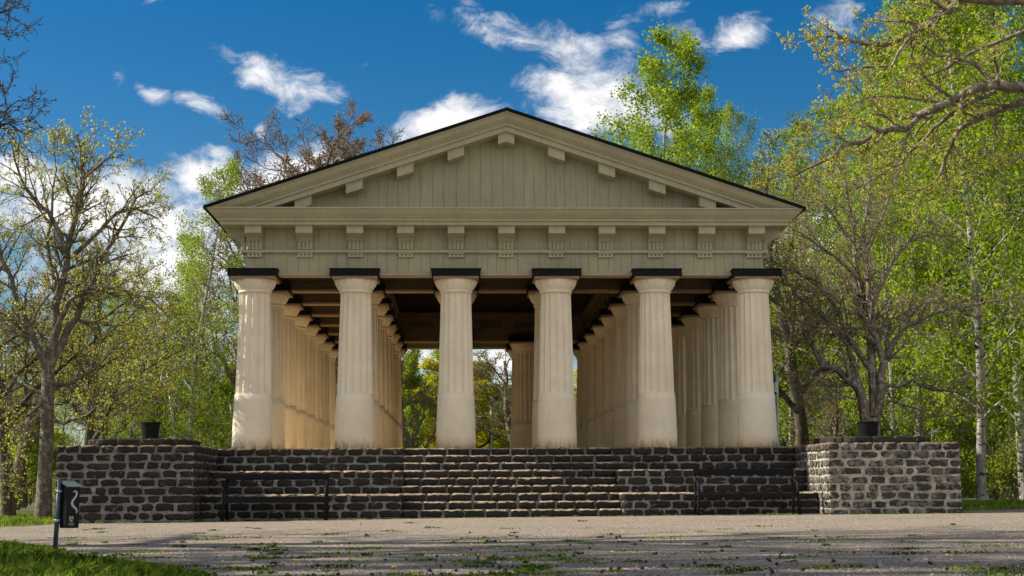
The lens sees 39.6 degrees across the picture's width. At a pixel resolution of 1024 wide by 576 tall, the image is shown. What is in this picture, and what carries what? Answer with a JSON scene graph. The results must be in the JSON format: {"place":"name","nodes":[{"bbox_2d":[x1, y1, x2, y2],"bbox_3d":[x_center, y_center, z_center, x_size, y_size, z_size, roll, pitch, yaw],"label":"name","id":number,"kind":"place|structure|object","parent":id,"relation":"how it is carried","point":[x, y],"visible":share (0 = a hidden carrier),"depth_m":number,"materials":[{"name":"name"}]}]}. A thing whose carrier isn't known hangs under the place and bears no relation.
{"place":"outdoors","nodes":[
{"label":"outdoors","id":0,"kind":"place"},
{"bbox_2d":[0,491,1023,575],"bbox_3d":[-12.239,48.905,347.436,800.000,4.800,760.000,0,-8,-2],"label":"ground","id":1,"kind":"structure","parent":0,"point":[30,509],"depth_m":30.35,"materials":[{"name":"green plant"}]},
{"bbox_2d":[0,304,40,449],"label":"woodland tree","id":2,"kind":"object","parent":1,"relation":"on","point":[17,402],"visible":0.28,"depth_m":43.10,"materials":[{"name":"green plant"}]},
{"bbox_2d":[0,512,54,526],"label":"grass edge","id":3,"kind":"object","parent":1,"relation":"on","point":[29,519],"depth_m":27.68,"materials":[{"name":"green plant"}]},
{"bbox_2d":[0,0,56,169],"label":"budding tree","id":4,"kind":"object","parent":1,"relation":"on","point":[5,113],"visible":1,"depth_m":15.78,"materials":[{"name":"brown plant"}]},
{"bbox_2d":[2,313,74,505],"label":"woodland tree","id":5,"kind":"object","parent":1,"relation":"on","point":[26,493],"visible":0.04,"depth_m":58.02,"materials":[{"name":"green plant"}]},
{"bbox_2d":[7,382,72,507],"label":"leafy tree","id":6,"kind":"object","parent":1,"relation":"on","point":[34,462],"visible":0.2,"depth_m":51.79,"materials":[{"name":"green plant"}]},
{"bbox_2d":[0,201,120,516],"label":"budding tree","id":7,"kind":"object","parent":1,"relation":"on","point":[8,508],"visible":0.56,"depth_m":33.30,"materials":[{"name":"green plant"}]},
{"bbox_2d":[29,302,101,473],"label":"woodland tree","id":8,"kind":"object","parent":1,"relation":"on","point":[63,428],"visible":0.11,"depth_m":54.31,"materials":[{"name":"green plant"}]},
{"bbox_2d":[2,223,130,509],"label":"woodland tree","id":9,"kind":"object","parent":1,"relation":"on","point":[31,416],"visible":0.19,"depth_m":46.56,"materials":[{"name":"green plant"}]},
{"bbox_2d":[53,479,81,549],"bbox_3d":[-4.634,2.373,14.799,0.189,0.756,0.216,-8,-11,43],"label":"litter bin","id":10,"kind":"object","parent":1,"relation":"on","point":[67,504],"visible":0.99,"depth_m":14.77,"materials":[{"name":"metal"}]},
{"bbox_2d":[45,285,149,437],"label":"woodland tree","id":11,"kind":"object","parent":1,"relation":"on","point":[96,429],"visible":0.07,"depth_m":56.30,"materials":[{"name":"green plant"}]},
{"bbox_2d":[35,249,169,439],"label":"woodland tree","id":12,"kind":"object","parent":1,"relation":"on","point":[106,408],"visible":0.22,"depth_m":44.68,"materials":[{"name":"green plant"}]},
{"bbox_2d":[0,105,212,518],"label":"linden tree","id":13,"kind":"object","parent":1,"relation":"on","point":[48,359],"visible":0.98,"depth_m":31.95,"materials":[{"name":"green plant"}]},
{"bbox_2d":[14,226,204,444],"bbox_3d":[-11.467,2.281,39.947,4.613,8.105,4.600,-7,-10,38],"label":"budding tree","id":14,"kind":"object","parent":1,"relation":"on","point":[91,434],"visible":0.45,"depth_m":39.39,"materials":[{"name":"green plant"}]},
{"bbox_2d":[80,275,161,438],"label":"woodland tree","id":15,"kind":"object","parent":1,"relation":"on","point":[128,400],"visible":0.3,"depth_m":42.57,"materials":[{"name":"green plant"}]},
{"bbox_2d":[0,539,253,575],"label":"grass bank","id":16,"kind":"structure","parent":1,"relation":"on","point":[76,560],"depth_m":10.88,"materials":[{"name":"green plant"}]},
{"bbox_2d":[56,256,235,438],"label":"budding tree","id":17,"kind":"object","parent":1,"relation":"on","point":[192,346],"visible":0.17,"depth_m":50.76,"materials":[{"name":"green plant"}]},
{"bbox_2d":[103,312,198,438],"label":"woodland tree","id":18,"kind":"object","parent":1,"relation":"on","point":[159,414],"visible":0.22,"depth_m":50.70,"materials":[{"name":"green plant"}]},
{"bbox_2d":[108,377,211,443],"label":"leafy tree","id":19,"kind":"object","parent":1,"relation":"on","point":[149,419],"visible":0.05,"depth_m":64.15,"materials":[{"name":"green plant"}]},
{"bbox_2d":[160,376,175,438],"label":"birch tree","id":20,"kind":"object","parent":1,"relation":"on","point":[171,407],"visible":0.2,"depth_m":44.57,"materials":[{"name":"plant"}]},
{"bbox_2d":[127,155,246,448],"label":"birch tree","id":21,"kind":"object","parent":1,"relation":"on","point":[231,168],"visible":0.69,"depth_m":43.28,"materials":[{"name":"green plant"}]},
{"bbox_2d":[138,360,236,448],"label":"leafy tree","id":22,"kind":"object","parent":1,"relation":"on","point":[225,392],"visible":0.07,"depth_m":55.75,"materials":[{"name":"green plant"}]},
{"bbox_2d":[147,259,230,447],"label":"woodland tree","id":23,"kind":"object","parent":1,"relation":"on","point":[190,355],"visible":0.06,"depth_m":58.90,"materials":[{"name":"green plant"}]},
{"bbox_2d":[149,228,239,448],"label":"birch tree","id":24,"kind":"object","parent":1,"relation":"on","point":[223,377],"visible":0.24,"depth_m":52.58,"materials":[{"name":"green plant"}]},
{"bbox_2d":[179,148,290,404],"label":"budding tree","id":25,"kind":"object","parent":1,"relation":"on","point":[227,370],"visible":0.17,"depth_m":50.93,"materials":[{"name":"green plant"}]},
{"bbox_2d":[190,96,408,393],"bbox_3d":[-7.979,0.281,58.953,10.596,17.183,11.241,3,-9,-24],"label":"budding tree","id":26,"kind":"object","parent":1,"relation":"on","point":[343,151],"visible":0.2,"depth_m":59.97,"materials":[{"name":"brown plant"}]},
{"bbox_2d":[401,349,437,447],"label":"budding tree","id":27,"kind":"object","parent":1,"relation":"on","point":[408,443],"visible":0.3,"depth_m":57.99,"materials":[{"name":"green plant"}]},
{"bbox_2d":[401,349,437,448],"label":"leafy tree","id":28,"kind":"object","parent":1,"relation":"on","point":[411,369],"visible":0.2,"depth_m":68.80,"materials":[{"name":"green plant"}]},
{"bbox_2d":[407,354,509,448],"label":"maple tree","id":29,"kind":"object","parent":1,"relation":"on","point":[426,365],"visible":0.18,"depth_m":60.77,"materials":[{"name":"green plant"}]},
{"bbox_2d":[417,349,510,447],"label":"leafy tree","id":30,"kind":"object","parent":1,"relation":"on","point":[436,352],"visible":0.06,"depth_m":70.09,"materials":[{"name":"green plant"}]},
{"bbox_2d":[490,406,491,447],"bbox_3d":[-0.891,7.043,60.690,0.135,4.178,0.124,0,-8,-2],"label":"pole","id":31,"kind":"object","parent":1,"relation":"on","point":[491,429],"visible":0.07,"depth_m":60.73,"materials":[{"name":"metal"}]},
{"bbox_2d":[473,349,511,444],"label":"budding tree","id":32,"kind":"object","parent":1,"relation":"on","point":[504,390],"visible":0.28,"depth_m":52.81,"materials":[{"name":"green plant"}]},
{"bbox_2d":[13,327,987,478],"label":"wood","id":33,"kind":"object","parent":1,"relation":"on","point":[403,407],"visible":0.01,"depth_m":82.16,"materials":[{"name":"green plant"}]},
{"bbox_2d":[54,436,962,523],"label":"stone terrace","id":34,"kind":"structure","parent":1,"relation":"on","point":[148,480],"depth_m":27.86,"materials":[{"name":"grey stone"}]},
{"bbox_2d":[140,422,160,438],"bbox_3d":[-7.066,2.795,27.804,0.400,0.335,0.400,0,-8,-2],"label":"planter","id":35,"kind":"object","parent":34,"relation":"on","point":[150,430],"visible":0.91,"depth_m":27.66,"materials":[{"name":"black plastic"}]},
{"bbox_2d":[203,107,805,448],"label":"temple","id":36,"kind":"structure","parent":34,"relation":"on","point":[638,284],"depth_m":31.27,"materials":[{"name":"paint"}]},
{"bbox_2d":[856,421,879,436],"bbox_3d":[7.101,2.817,28.344,0.450,0.300,0.450,0,-8,-2],"label":"planter","id":37,"kind":"object","parent":34,"relation":"on","point":[867,428],"visible":0.85,"depth_m":28.18,"materials":[{"name":"black plastic"}]},
{"bbox_2d":[0,509,1023,575],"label":"gravel","id":38,"kind":"structure","parent":1,"relation":"on","point":[592,521],"depth_m":15.83,"materials":[{"name":"grey gravel"}]},
{"bbox_2d":[220,474,328,520],"bbox_3d":[-4.494,3.983,27.083,2.000,0.885,0.605,0,-8,-3],"label":"park bench","id":39,"kind":"object","parent":38,"relation":"on","point":[324,498],"visible":1,"depth_m":27.22,"materials":[{"name":"black paint"}]},
{"bbox_2d":[49,511,1022,575],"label":"weed tufts","id":40,"kind":"object","parent":38,"relation":"on","point":[528,568],"visible":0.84,"depth_m":12.29,"materials":[{"name":"green plant"}]},
{"bbox_2d":[693,469,801,515],"bbox_3d":[4.518,3.932,27.435,2.000,0.885,0.605,0,-8,-1],"label":"park bench","id":41,"kind":"object","parent":38,"relation":"on","point":[792,493],"visible":1,"depth_m":27.59,"materials":[{"name":"black paint"}]},
{"bbox_2d":[918,563,1023,575],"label":"grass verge","id":42,"kind":"object","parent":38,"relation":"on","point":[1004,573],"depth_m":9.33,"materials":[{"name":"green plant"}]},
{"bbox_2d":[11,405,1023,504],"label":"undergrowth","id":43,"kind":"object","parent":1,"relation":"on","point":[1001,473],"visible":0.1,"depth_m":42.16,"materials":[{"name":"green plant"}]},
{"bbox_2d":[573,368,576,411],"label":"maple tree","id":44,"kind":"object","parent":1,"relation":"on","point":[575,383],"visible":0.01,"depth_m":63.38,"materials":[{"name":"green plant"}]},
{"bbox_2d":[573,19,764,358],"bbox_3d":[6.618,-1.397,62.415,10.088,21.134,9.147,2,-8,-19],"label":"birch tree","id":45,"kind":"object","parent":1,"relation":"on","point":[684,51],"visible":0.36,"depth_m":63.01,"materials":[{"name":"green plant"}]},
{"bbox_2d":[653,80,752,184],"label":"birch tree","id":46,"kind":"object","parent":1,"relation":"on","point":[700,117],"visible":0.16,"depth_m":69.79,"materials":[{"name":"green plant"}]},
{"bbox_2d":[707,99,798,407],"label":"birch tree","id":47,"kind":"object","parent":1,"relation":"on","point":[729,110],"visible":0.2,"depth_m":64.95,"materials":[{"name":"green plant"}]},
{"bbox_2d":[773,374,779,445],"bbox_3d":[7.456,4.311,40.112,0.260,3.762,0.231,0,-8,-2],"label":"lamp post","id":48,"kind":"object","parent":1,"relation":"on","point":[776,387],"visible":0.52,"depth_m":40.28,"materials":[{"name":"metal"}]},
{"bbox_2d":[740,111,845,444],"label":"birch tree","id":49,"kind":"object","parent":1,"relation":"on","point":[798,142],"visible":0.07,"depth_m":64.33,"materials":[{"name":"green plant"}]},
{"bbox_2d":[709,128,902,445],"bbox_3d":[10.500,0.901,50.851,7.364,13.375,7.342,5,-9,-32],"label":"woodland tree","id":50,"kind":"object","parent":1,"relation":"on","point":[801,429],"visible":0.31,"depth_m":50.81,"materials":[{"name":"green plant"}]},
{"bbox_2d":[769,166,853,445],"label":"woodland tree","id":51,"kind":"object","parent":1,"relation":"on","point":[789,418],"visible":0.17,"depth_m":57.06,"materials":[{"name":"green plant"}]},
{"bbox_2d":[769,302,856,445],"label":"leafy tree","id":52,"kind":"object","parent":1,"relation":"on","point":[784,443],"visible":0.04,"depth_m":61.82,"materials":[{"name":"green plant"}]},
{"bbox_2d":[784,178,877,440],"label":"woodland tree","id":53,"kind":"object","parent":1,"relation":"on","point":[848,418],"visible":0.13,"depth_m":56.24,"materials":[{"name":"green plant"}]},
{"bbox_2d":[786,350,882,446],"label":"leafy tree","id":54,"kind":"object","parent":1,"relation":"on","point":[833,415],"visible":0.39,"depth_m":52.56,"materials":[{"name":"green plant"}]},
{"bbox_2d":[751,90,922,441],"bbox_3d":[12.963,0.020,59.660,8.570,17.411,8.346,2,-8,-17],"label":"birch tree","id":55,"kind":"object","parent":1,"relation":"on","point":[819,112],"visible":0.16,"depth_m":60.08,"materials":[{"name":"green plant"}]},
{"bbox_2d":[801,140,969,435],"bbox_3d":[11.599,0.795,44.646,4.525,11.780,4.406,4,-9,-26],"label":"woodland tree","id":56,"kind":"object","parent":1,"relation":"on","point":[892,416],"visible":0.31,"depth_m":43.91,"materials":[{"name":"green plant"}]},
{"bbox_2d":[748,0,1023,231],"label":"overhanging tree","id":57,"kind":"object","parent":1,"relation":"on","point":[967,93],"visible":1,"depth_m":17.34,"materials":[{"name":"green plant"}]},
{"bbox_2d":[797,181,977,435],"bbox_3d":[14.732,1.651,56.829,8.435,13.427,8.460,-2,-8,14],"label":"woodland tree","id":58,"kind":"object","parent":1,"relation":"on","point":[893,321],"depth_m":56.08,"materials":[{"name":"green plant"}]},
{"bbox_2d":[763,136,1023,441],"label":"many stemmed tree","id":59,"kind":"object","parent":1,"relation":"on","point":[873,329],"visible":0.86,"depth_m":35.31,"materials":[{"name":"green plant"}]},
{"bbox_2d":[781,4,1023,425],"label":"birch tree","id":60,"kind":"object","parent":1,"relation":"on","point":[915,138],"visible":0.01,"depth_m":67.64,"materials":[{"name":"green plant"}]},
{"bbox_2d":[845,159,978,442],"bbox_3d":[14.687,1.137,50.914,5.279,12.756,5.140,3,-9,-22],"label":"woodland tree","id":61,"kind":"object","parent":1,"relation":"on","point":[935,435],"visible":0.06,"depth_m":50.12,"materials":[{"name":"green plant"}]},
{"bbox_2d":[812,0,1023,435],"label":"birch tree","id":62,"kind":"object","parent":1,"relation":"on","point":[890,8],"visible":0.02,"depth_m":56.66,"materials":[{"name":"green plant"}]},
{"bbox_2d":[832,324,1007,452],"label":"leafy tree","id":63,"kind":"object","parent":1,"relation":"on","point":[884,429],"visible":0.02,"depth_m":60.77,"materials":[{"name":"green plant"}]},
{"bbox_2d":[820,0,1023,501],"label":"birch tree","id":64,"kind":"object","parent":1,"relation":"on","point":[972,254],"visible":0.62,"depth_m":39.32,"materials":[{"name":"green plant"}]},
{"bbox_2d":[821,29,1022,448],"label":"birch tree","id":65,"kind":"object","parent":1,"relation":"on","point":[897,372],"visible":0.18,"depth_m":45.84,"materials":[{"name":"green plant"}]},
{"bbox_2d":[841,0,1023,499],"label":"birch tree","id":66,"kind":"object","parent":1,"relation":"on","point":[1001,418],"visible":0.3,"depth_m":42.19,"materials":[{"name":"green plant"}]},
{"bbox_2d":[887,337,1023,498],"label":"leafy tree","id":67,"kind":"object","parent":1,"relation":"on","point":[973,439],"visible":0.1,"depth_m":46.50,"materials":[{"name":"green plant"}]},
{"bbox_2d":[912,220,1004,464],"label":"woodland tree","id":68,"kind":"object","parent":1,"relation":"on","point":[962,369],"depth_m":57.81,"materials":[{"name":"green plant"}]},
{"bbox_2d":[911,196,1023,498],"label":"woodland tree","id":69,"kind":"object","parent":1,"relation":"on","point":[990,496],"visible":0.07,"depth_m":47.42,"materials":[{"name":"green plant"}]},
{"bbox_2d":[952,187,1022,483],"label":"woodland tree","id":70,"kind":"object","parent":1,"relation":"on","point":[1001,261],"visible":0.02,"depth_m":51.68,"materials":[{"name":"green plant"}]},
{"bbox_2d":[962,498,1023,510],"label":"wood edge grass","id":71,"kind":"structure","parent":1,"relation":"on","point":[987,504],"depth_m":32.10,"materials":[{"name":"green plant"}]},
{"bbox_2d":[0,0,1023,490],"label":"sky","id":72,"kind":"structure","parent":0,"point":[166,69],"materials":[{"name":"blue"}]}
]}

